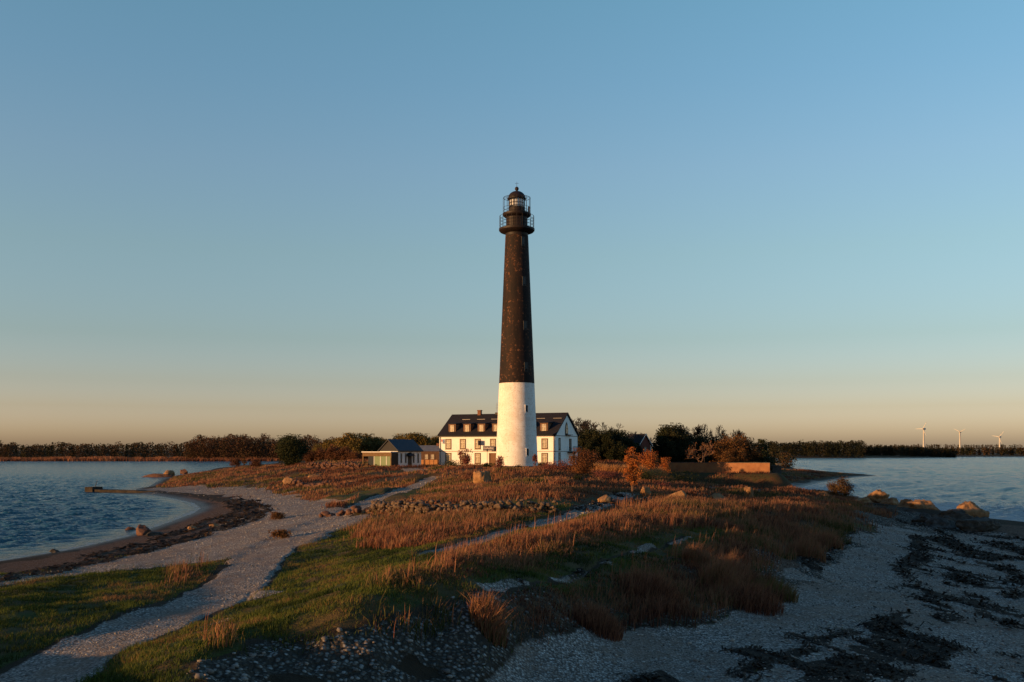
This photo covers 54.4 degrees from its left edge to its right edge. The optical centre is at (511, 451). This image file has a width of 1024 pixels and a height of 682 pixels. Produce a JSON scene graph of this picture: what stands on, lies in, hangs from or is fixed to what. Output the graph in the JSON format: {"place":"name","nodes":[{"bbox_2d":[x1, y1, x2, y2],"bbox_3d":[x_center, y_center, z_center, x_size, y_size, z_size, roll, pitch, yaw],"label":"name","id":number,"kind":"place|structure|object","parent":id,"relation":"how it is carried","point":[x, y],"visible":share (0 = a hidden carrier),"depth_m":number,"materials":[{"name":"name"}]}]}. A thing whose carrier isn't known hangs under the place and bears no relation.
{"place":"outdoors","nodes":[
{"label":"outdoors","id":0,"kind":"place"},
{"bbox_2d":[0,450,1023,681],"bbox_3d":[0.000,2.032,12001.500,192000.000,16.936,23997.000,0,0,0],"label":"ground","id":1,"kind":"structure","parent":0,"point":[276,665],"depth_m":34.49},
{"bbox_2d":[85,482,152,492],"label":"concrete pier","id":2,"kind":"structure","parent":1,"relation":"on","point":[95,489],"depth_m":196.11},
{"bbox_2d":[0,440,274,457],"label":"forest","id":3,"kind":"object","parent":1,"relation":"on","point":[34,450],"visible":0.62,"depth_m":918.52,"materials":[{"name":"plant"}]},
{"bbox_2d":[0,456,278,460],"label":"marsh reeds","id":4,"kind":"object","parent":1,"relation":"on","point":[113,458],"visible":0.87,"depth_m":859.37,"materials":[{"name":"brown plant"}]},
{"bbox_2d":[136,524,150,535],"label":"boulder","id":5,"kind":"object","parent":1,"relation":"on","point":[142,529],"visible":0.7,"depth_m":92.92,"materials":[{"name":"grey stone"}]},
{"bbox_2d":[143,474,172,476],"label":"breakwater ruin","id":6,"kind":"object","parent":1,"relation":"on","point":[159,475],"visible":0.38,"depth_m":315.31,"materials":[{"name":"red stone"}]},
{"bbox_2d":[229,457,240,466],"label":"russet tree","id":7,"kind":"object","parent":1,"relation":"on","point":[234,461],"visible":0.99,"depth_m":329.42,"materials":[{"name":"brown plant"}]},
{"bbox_2d":[249,458,261,466],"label":"russet tree","id":8,"kind":"object","parent":1,"relation":"on","point":[254,463],"visible":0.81,"depth_m":299.57,"materials":[{"name":"brown plant"}]},
{"bbox_2d":[182,433,334,459],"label":"brown wood","id":9,"kind":"object","parent":1,"relation":"on","point":[239,445],"visible":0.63,"depth_m":876.31,"materials":[{"name":"plant"}]},
{"bbox_2d":[268,511,285,519],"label":"shrub","id":10,"kind":"object","parent":1,"relation":"on","point":[280,515],"visible":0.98,"depth_m":92.77,"materials":[{"name":"brown plant"}]},
{"bbox_2d":[268,529,291,537],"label":"shrub","id":11,"kind":"object","parent":1,"relation":"on","point":[281,533],"visible":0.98,"depth_m":67.67,"materials":[{"name":"brown plant"}]},
{"bbox_2d":[273,433,310,465],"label":"juniper tree","id":12,"kind":"object","parent":1,"relation":"on","point":[289,451],"visible":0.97,"depth_m":260.18,"materials":[{"name":"green plant"}]},
{"bbox_2d":[302,450,316,462],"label":"russet tree","id":13,"kind":"object","parent":1,"relation":"on","point":[308,457],"visible":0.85,"depth_m":298.96,"materials":[{"name":"brown plant"}]},
{"bbox_2d":[292,479,330,486],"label":"rubble bank","id":14,"kind":"structure","parent":1,"relation":"on","point":[299,482],"depth_m":162.86,"materials":[{"name":"grey stone"}]},
{"bbox_2d":[312,447,327,460],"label":"russet tree","id":15,"kind":"object","parent":1,"relation":"on","point":[319,454],"visible":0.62,"depth_m":298.77,"materials":[{"name":"brown plant"}]},
{"bbox_2d":[320,439,332,454],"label":"olive tree","id":16,"kind":"object","parent":1,"relation":"on","point":[327,443],"visible":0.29,"depth_m":348.63,"materials":[{"name":"green plant"}]},
{"bbox_2d":[323,444,342,460],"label":"russet tree","id":17,"kind":"object","parent":1,"relation":"on","point":[330,454],"visible":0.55,"depth_m":294.77,"materials":[{"name":"brown plant"}]},
{"bbox_2d":[307,461,360,468],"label":"garden wall","id":18,"kind":"structure","parent":1,"relation":"on","point":[352,465],"depth_m":212.22,"materials":[{"name":"grey stone"}]},
{"bbox_2d":[333,446,351,459],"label":"russet tree","id":19,"kind":"object","parent":1,"relation":"on","point":[345,453],"visible":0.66,"depth_m":289.01,"materials":[{"name":"brown plant"}]},
{"bbox_2d":[319,505,367,516],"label":"stone row","id":20,"kind":"object","parent":1,"relation":"on","point":[356,508],"visible":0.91,"depth_m":86.51,"materials":[{"name":"grey stone"}]},
{"bbox_2d":[335,432,367,453],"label":"olive tree","id":21,"kind":"object","parent":1,"relation":"on","point":[352,442],"visible":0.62,"depth_m":327.38,"materials":[{"name":"green plant"}]},
{"bbox_2d":[361,430,381,451],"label":"olive tree","id":22,"kind":"object","parent":1,"relation":"on","point":[370,446],"visible":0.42,"depth_m":334.08,"materials":[{"name":"green plant"}]},
{"bbox_2d":[362,439,423,466],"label":"cafe building","id":23,"kind":"structure","parent":1,"relation":"on","point":[395,452],"depth_m":201.98,"materials":[{"name":"wood"}]},
{"bbox_2d":[403,432,434,445],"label":"olive tree","id":24,"kind":"object","parent":1,"relation":"on","point":[418,439],"visible":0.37,"depth_m":320.11,"materials":[{"name":"green plant"}]},
{"bbox_2d":[420,443,438,461],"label":"brown barn","id":25,"kind":"structure","parent":1,"relation":"on","point":[430,452],"depth_m":226.09,"materials":[{"name":"wood"}]},
{"bbox_2d":[421,459,437,464],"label":"timber fence","id":26,"kind":"object","parent":1,"relation":"on","point":[429,461],"visible":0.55,"depth_m":213.97,"materials":[{"name":"brown wood"}]},
{"bbox_2d":[0,503,881,681],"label":"short grass","id":27,"kind":"structure","parent":1,"relation":"on","point":[351,577],"depth_m":35.28,"materials":[{"name":"plant"}]},
{"bbox_2d":[367,498,558,514],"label":"rubble wall","id":28,"kind":"structure","parent":1,"relation":"on","point":[406,505],"depth_m":72.11,"materials":[{"name":"stone"}]},
{"bbox_2d":[457,449,472,465],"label":"brown shrub","id":29,"kind":"object","parent":1,"relation":"on","point":[466,459],"visible":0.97,"depth_m":192.67,"materials":[{"name":"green plant"}]},
{"bbox_2d":[473,470,491,483],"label":"boulder","id":30,"kind":"object","parent":1,"relation":"on","point":[479,476],"visible":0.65,"depth_m":117.87,"materials":[{"name":"stone"}]},
{"bbox_2d":[463,587,515,647],"bbox_3d":[-0.658,4.441,26.973,1.779,1.738,1.831,0,0,0],"label":"grass tussock","id":31,"kind":"object","parent":1,"relation":"on","point":[487,617],"depth_m":26.76,"materials":[{"name":"plant"}]},
{"bbox_2d":[495,456,504,467],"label":"brown shrub","id":32,"kind":"object","parent":1,"relation":"on","point":[499,462],"visible":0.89,"depth_m":149.73,"materials":[{"name":"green plant"}]},
{"bbox_2d":[437,410,581,465],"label":"white house","id":33,"kind":"structure","parent":1,"relation":"on","point":[557,434],"depth_m":201.92,"materials":[{"name":"white plaster"},{"name":"black slate"},{"name":"glass"}]},
{"bbox_2d":[489,453,495,463],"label":"door","id":34,"kind":"structure","parent":33,"relation":"in","point":[492,456],"depth_m":200.53,"materials":[{"name":"brown wood"}]},
{"bbox_2d":[541,438,547,448],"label":"window","id":35,"kind":"structure","parent":33,"relation":"in","point":[544,441],"depth_m":195.89,"materials":[{"name":"white glass"}]},
{"bbox_2d":[0,492,1023,681],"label":"seaweed","id":36,"kind":"object","parent":1,"relation":"on","point":[881,627],"visible":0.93,"depth_m":46.20,"materials":[{"name":"plant"}]},
{"bbox_2d":[0,468,1023,681],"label":"beach pebbles","id":37,"kind":"object","parent":1,"relation":"on","point":[841,642],"visible":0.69,"depth_m":40.95,"materials":[{"name":"stone"}]},
{"bbox_2d":[496,187,537,467],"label":"lighthouse","id":38,"kind":"object","parent":1,"relation":"on","point":[516,435],"visible":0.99,"depth_m":184.53,"materials":[{"name":"paint"}]},
{"bbox_2d":[187,529,857,681],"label":"bank rubble","id":39,"kind":"object","parent":1,"relation":"on","point":[244,675],"visible":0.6,"depth_m":24.17,"materials":[{"name":"stone"}]},
{"bbox_2d":[156,459,897,517],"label":"meadow grass","id":40,"kind":"structure","parent":1,"relation":"on","point":[429,468],"depth_m":149.91,"materials":[{"name":"plant"}]},
{"bbox_2d":[540,460,562,469],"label":"shrub","id":41,"kind":"object","parent":1,"relation":"on","point":[548,467],"visible":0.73,"depth_m":149.75,"materials":[{"name":"brown plant"}]},
{"bbox_2d":[549,459,569,470],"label":"shrub","id":42,"kind":"object","parent":1,"relation":"on","point":[562,466],"visible":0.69,"depth_m":149.68,"materials":[{"name":"brown plant"}]},
{"bbox_2d":[574,419,589,432],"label":"bare tree","id":43,"kind":"object","parent":1,"relation":"on","point":[584,425],"visible":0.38,"depth_m":261.87,"materials":[{"name":"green plant"}]},
{"bbox_2d":[567,448,599,474],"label":"round bush","id":44,"kind":"object","parent":1,"relation":"on","point":[585,461],"visible":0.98,"depth_m":131.72,"materials":[{"name":"brown plant"}]},
{"bbox_2d":[577,429,600,454],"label":"evergreen tree","id":45,"kind":"object","parent":1,"relation":"on","point":[581,440],"visible":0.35,"depth_m":248.97,"materials":[{"name":"green plant"}]},
{"bbox_2d":[584,437,603,458],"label":"evergreen tree","id":46,"kind":"object","parent":1,"relation":"on","point":[590,445],"visible":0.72,"depth_m":245.08,"materials":[{"name":"green plant"}]},
{"bbox_2d":[572,598,623,641],"bbox_3d":[2.783,5.224,31.338,1.780,1.347,1.968,0,0,33],"label":"grass tussock","id":47,"kind":"object","parent":1,"relation":"on","point":[605,625],"depth_m":30.98,"materials":[{"name":"plant"}]},
{"bbox_2d":[592,430,613,460],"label":"evergreen tree","id":48,"kind":"object","parent":1,"relation":"on","point":[607,434],"visible":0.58,"depth_m":247.10,"materials":[{"name":"green plant"}]},
{"bbox_2d":[592,468,614,478],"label":"shrub","id":49,"kind":"object","parent":1,"relation":"on","point":[601,475],"visible":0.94,"depth_m":125.91,"materials":[{"name":"brown plant"}]},
{"bbox_2d":[600,438,617,460],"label":"evergreen tree","id":50,"kind":"object","parent":1,"relation":"on","point":[609,450],"visible":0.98,"depth_m":244.87,"materials":[{"name":"green plant"}]},
{"bbox_2d":[610,429,623,441],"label":"evergreen tree","id":51,"kind":"object","parent":1,"relation":"on","point":[616,435],"visible":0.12,"depth_m":251.24,"materials":[{"name":"green plant"}]},
{"bbox_2d":[611,441,627,460],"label":"evergreen tree","id":52,"kind":"object","parent":1,"relation":"on","point":[620,451],"visible":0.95,"depth_m":245.07,"materials":[{"name":"green plant"}]},
{"bbox_2d":[618,437,637,461],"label":"evergreen tree","id":53,"kind":"object","parent":1,"relation":"on","point":[628,442],"visible":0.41,"depth_m":249.11,"materials":[{"name":"green plant"}]},
{"bbox_2d":[589,461,668,477],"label":"reed hedge","id":54,"kind":"object","parent":1,"relation":"on","point":[620,469],"visible":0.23,"depth_m":149.73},
{"bbox_2d":[606,497,654,503],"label":"stone bank","id":55,"kind":"structure","parent":1,"relation":"on","point":[609,499],"depth_m":81.38,"materials":[{"name":"stone"}]},
{"bbox_2d":[622,447,642,494],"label":"slender orange tree","id":56,"kind":"object","parent":1,"relation":"on","point":[632,462],"visible":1,"depth_m":95.24,"materials":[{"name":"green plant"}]},
{"bbox_2d":[627,434,652,462],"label":"red house","id":57,"kind":"structure","parent":1,"relation":"on","point":[644,440],"depth_m":262.32,"materials":[{"name":"black stone"}]},
{"bbox_2d":[640,486,650,495],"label":"boulder","id":58,"kind":"object","parent":1,"relation":"on","point":[644,489],"visible":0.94,"depth_m":93.92,"materials":[{"name":"stone"}]},
{"bbox_2d":[634,449,658,469],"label":"orange tree","id":59,"kind":"object","parent":1,"relation":"on","point":[649,461],"visible":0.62,"depth_m":169.24,"materials":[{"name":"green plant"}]},
{"bbox_2d":[636,471,662,481],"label":"shrub","id":60,"kind":"object","parent":1,"relation":"on","point":[646,475],"visible":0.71,"depth_m":123.64,"materials":[{"name":"green plant"}]},
{"bbox_2d":[620,564,687,605],"bbox_3d":[5.175,4.790,36.078,2.506,1.682,2.677,0,0,0],"label":"grass tussock","id":61,"kind":"object","parent":1,"relation":"on","point":[659,583],"depth_m":35.88,"materials":[{"name":"plant"}]},
{"bbox_2d":[658,457,670,472],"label":"orange tree","id":62,"kind":"object","parent":1,"relation":"on","point":[665,465],"visible":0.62,"depth_m":196.62,"materials":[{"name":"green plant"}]},
{"bbox_2d":[651,425,684,462],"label":"evergreen tree","id":63,"kind":"object","parent":1,"relation":"on","point":[663,438],"visible":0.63,"depth_m":266.27,"materials":[{"name":"green plant"}]},
{"bbox_2d":[655,423,684,438],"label":"evergreen tree","id":64,"kind":"object","parent":1,"relation":"on","point":[676,427],"visible":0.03,"depth_m":274.04,"materials":[{"name":"green plant"}]},
{"bbox_2d":[661,440,683,461],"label":"evergreen tree","id":65,"kind":"object","parent":1,"relation":"on","point":[671,452],"visible":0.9,"depth_m":262.57,"materials":[{"name":"green plant"}]},
{"bbox_2d":[663,490,685,499],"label":"rock slab","id":66,"kind":"object","parent":1,"relation":"on","point":[681,493],"visible":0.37,"depth_m":86.55,"materials":[{"name":"stone"}]},
{"bbox_2d":[665,470,701,482],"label":"shrub","id":67,"kind":"object","parent":1,"relation":"on","point":[680,476],"visible":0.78,"depth_m":127.69,"materials":[{"name":"green plant"}]},
{"bbox_2d":[670,429,697,460],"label":"evergreen tree","id":68,"kind":"object","parent":1,"relation":"on","point":[685,439],"visible":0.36,"depth_m":266.02,"materials":[{"name":"green plant"}]},
{"bbox_2d":[675,443,696,461],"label":"evergreen tree","id":69,"kind":"object","parent":1,"relation":"on","point":[682,451],"visible":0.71,"depth_m":262.97,"materials":[{"name":"green plant"}]},
{"bbox_2d":[577,449,796,467],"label":"wood","id":70,"kind":"object","parent":1,"relation":"on","point":[784,459],"visible":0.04,"depth_m":424.53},
{"bbox_2d":[680,541,716,567],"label":"grass tussock","id":71,"kind":"object","parent":1,"relation":"on","point":[693,555],"depth_m":43.52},
{"bbox_2d":[690,424,706,436],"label":"bare tree","id":72,"kind":"object","parent":1,"relation":"on","point":[699,429],"visible":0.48,"depth_m":280.55,"materials":[{"name":"brown plant"}]},
{"bbox_2d":[689,435,709,461],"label":"evergreen tree","id":73,"kind":"object","parent":1,"relation":"on","point":[700,441],"visible":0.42,"depth_m":268.88,"materials":[{"name":"green plant"}]},
{"bbox_2d":[685,441,715,461],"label":"spreading tree","id":74,"kind":"object","parent":1,"relation":"on","point":[703,456],"visible":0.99,"depth_m":254.08,"materials":[{"name":"brown plant"}]},
{"bbox_2d":[694,436,716,461],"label":"evergreen tree","id":75,"kind":"object","parent":1,"relation":"on","point":[706,441],"visible":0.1,"depth_m":276.79,"materials":[{"name":"green plant"}]},
{"bbox_2d":[709,493,725,500],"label":"boulder","id":76,"kind":"object","parent":1,"relation":"on","point":[717,495],"visible":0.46,"depth_m":88.71,"materials":[{"name":"stone"}]},
{"bbox_2d":[708,439,727,461],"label":"brown tree","id":77,"kind":"object","parent":1,"relation":"on","point":[717,454],"visible":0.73,"depth_m":255.61,"materials":[{"name":"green plant"}]},
{"bbox_2d":[668,462,769,472],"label":"yard wall","id":78,"kind":"structure","parent":1,"relation":"on","point":[722,467],"depth_m":203.70,"materials":[{"name":"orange stone"}]},
{"bbox_2d":[710,428,728,442],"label":"bare tree","id":79,"kind":"object","parent":1,"relation":"on","point":[715,437],"visible":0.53,"depth_m":282.23,"materials":[{"name":"brown plant"}]},
{"bbox_2d":[692,553,749,592],"bbox_3d":[8.381,4.815,39.801,2.649,2.032,2.850,0,0,0],"label":"grass tussock","id":80,"kind":"object","parent":1,"relation":"on","point":[722,575],"depth_m":39.60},
{"bbox_2d":[719,449,735,461],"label":"brown tree","id":81,"kind":"object","parent":1,"relation":"on","point":[728,458],"visible":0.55,"depth_m":252.46,"materials":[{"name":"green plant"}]},
{"bbox_2d":[713,434,741,460],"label":"brown tree","id":82,"kind":"object","parent":1,"relation":"on","point":[727,443],"visible":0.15,"depth_m":261.57,"materials":[{"name":"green plant"}]},
{"bbox_2d":[709,547,759,579],"bbox_3d":[9.350,4.844,41.672,2.497,1.835,2.513,0,0,0],"label":"grass tussock","id":83,"kind":"object","parent":1,"relation":"on","point":[738,568],"depth_m":41.62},
{"bbox_2d":[719,432,750,461],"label":"brown tree","id":84,"kind":"object","parent":1,"relation":"on","point":[736,448],"visible":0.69,"depth_m":256.43,"materials":[{"name":"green plant"}]},
{"bbox_2d":[731,449,749,461],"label":"brown tree","id":85,"kind":"object","parent":1,"relation":"on","point":[741,455],"visible":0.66,"depth_m":253.48,"materials":[{"name":"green plant"}]},
{"bbox_2d":[744,486,753,496],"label":"boulder","id":86,"kind":"object","parent":1,"relation":"on","point":[748,491],"visible":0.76,"depth_m":107.65,"materials":[{"name":"stone"}]},
{"bbox_2d":[717,574,785,615],"bbox_3d":[9.176,5.423,38.142,2.672,1.512,2.620,0,0,24],"label":"grass tussock","id":87,"kind":"object","parent":1,"relation":"on","point":[767,604],"depth_m":37.69,"materials":[{"name":"plant"}]},
{"bbox_2d":[740,436,764,461],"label":"brown tree","id":88,"kind":"object","parent":1,"relation":"on","point":[753,446],"visible":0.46,"depth_m":259.36,"materials":[{"name":"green plant"}]},
{"bbox_2d":[745,448,761,461],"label":"brown tree","id":89,"kind":"object","parent":1,"relation":"on","point":[755,453],"visible":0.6,"depth_m":257.36,"materials":[{"name":"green plant"}]},
{"bbox_2d":[752,439,770,460],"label":"pine tree","id":90,"kind":"object","parent":1,"relation":"on","point":[763,443],"visible":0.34,"depth_m":269.31,"materials":[{"name":"green plant"}]},
{"bbox_2d":[754,449,779,472],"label":"dark bush","id":91,"kind":"object","parent":1,"relation":"on","point":[771,459],"visible":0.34,"depth_m":255.38,"materials":[{"name":"green plant"}]},
{"bbox_2d":[745,570,801,602],"bbox_3d":[10.759,5.443,40.753,2.363,1.383,2.320,0,0,17],"label":"grass tussock","id":92,"kind":"object","parent":1,"relation":"on","point":[793,593],"depth_m":40.48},
{"bbox_2d":[784,531,827,562],"bbox_3d":[16.320,5.148,55.172,2.849,2.017,2.814,0,0,0],"label":"grass tussock","id":93,"kind":"object","parent":1,"relation":"on","point":[807,549],"depth_m":54.84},
{"bbox_2d":[808,527,845,549],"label":"grass tussock","id":94,"kind":"object","parent":1,"relation":"on","point":[835,540],"depth_m":61.17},
{"bbox_2d":[826,476,855,497],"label":"shore bush","id":95,"kind":"object","parent":1,"relation":"on","point":[845,487],"visible":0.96,"depth_m":130.70,"materials":[{"name":"brown plant"}]},
{"bbox_2d":[767,440,956,457],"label":"forest","id":96,"kind":"object","parent":1,"relation":"on","point":[830,448],"visible":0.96,"depth_m":1375.73,"materials":[{"name":"plant"}]},
{"bbox_2d":[866,489,889,502],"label":"shore rock","id":97,"kind":"object","parent":1,"relation":"on","point":[877,496],"visible":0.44,"depth_m":127.00,"materials":[{"name":"stone"}]},
{"bbox_2d":[880,497,898,504],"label":"shore rock","id":98,"kind":"object","parent":1,"relation":"on","point":[892,501],"visible":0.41,"depth_m":123.53,"materials":[{"name":"stone"}]},
{"bbox_2d":[897,499,912,507],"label":"shore rock","id":99,"kind":"object","parent":1,"relation":"on","point":[902,503],"visible":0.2,"depth_m":119.07,"materials":[{"name":"stone"}]},
{"bbox_2d":[801,444,1023,454],"bbox_3d":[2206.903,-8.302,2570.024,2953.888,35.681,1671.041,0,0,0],"label":"distant forest","id":100,"kind":"object","parent":1,"relation":"on","point":[969,450],"visible":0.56,"depth_m":1783.24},
{"bbox_2d":[911,513,931,522],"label":"shore rock","id":101,"kind":"object","parent":1,"relation":"on","point":[923,517],"visible":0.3,"depth_m":102.53,"materials":[{"name":"stone"}]},
{"bbox_2d":[906,499,938,509],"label":"shore rock","id":102,"kind":"object","parent":1,"relation":"on","point":[919,504],"visible":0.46,"depth_m":115.50,"materials":[{"name":"stone"}]},
{"bbox_2d":[930,508,965,516],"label":"shore rock","id":103,"kind":"object","parent":1,"relation":"on","point":[946,513],"visible":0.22,"depth_m":105.17,"materials":[{"name":"stone"}]},
{"bbox_2d":[942,512,973,523],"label":"shore rock","id":104,"kind":"object","parent":1,"relation":"on","point":[955,517],"visible":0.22,"depth_m":100.61,"materials":[{"name":"stone"}]},
{"bbox_2d":[956,501,989,517],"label":"shore rock","id":105,"kind":"object","parent":1,"relation":"on","point":[970,508],"visible":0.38,"depth_m":105.95,"materials":[{"name":"stone"}]},
{"bbox_2d":[956,516,994,531],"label":"shore rock","id":106,"kind":"object","parent":1,"relation":"on","point":[979,524],"visible":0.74,"depth_m":96.20,"materials":[{"name":"stone"}]},
{"bbox_2d":[0,457,1023,560],"bbox_3d":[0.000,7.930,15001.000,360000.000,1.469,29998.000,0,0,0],"label":"sea water","id":107,"kind":"structure","parent":0,"point":[46,507],"depth_m":205.64,"materials":[{"name":"liquid"}]},
{"bbox_2d":[0,0,1023,450],"label":"sky","id":108,"kind":"structure","parent":0,"point":[781,221],"materials":[{"name":"blue"}]},
{"bbox_2d":[157,467,898,652],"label":"dry grass","id":109,"kind":"structure","parent":0,"point":[544,490],"depth_m":52.22,"materials":[{"name":"plant"}]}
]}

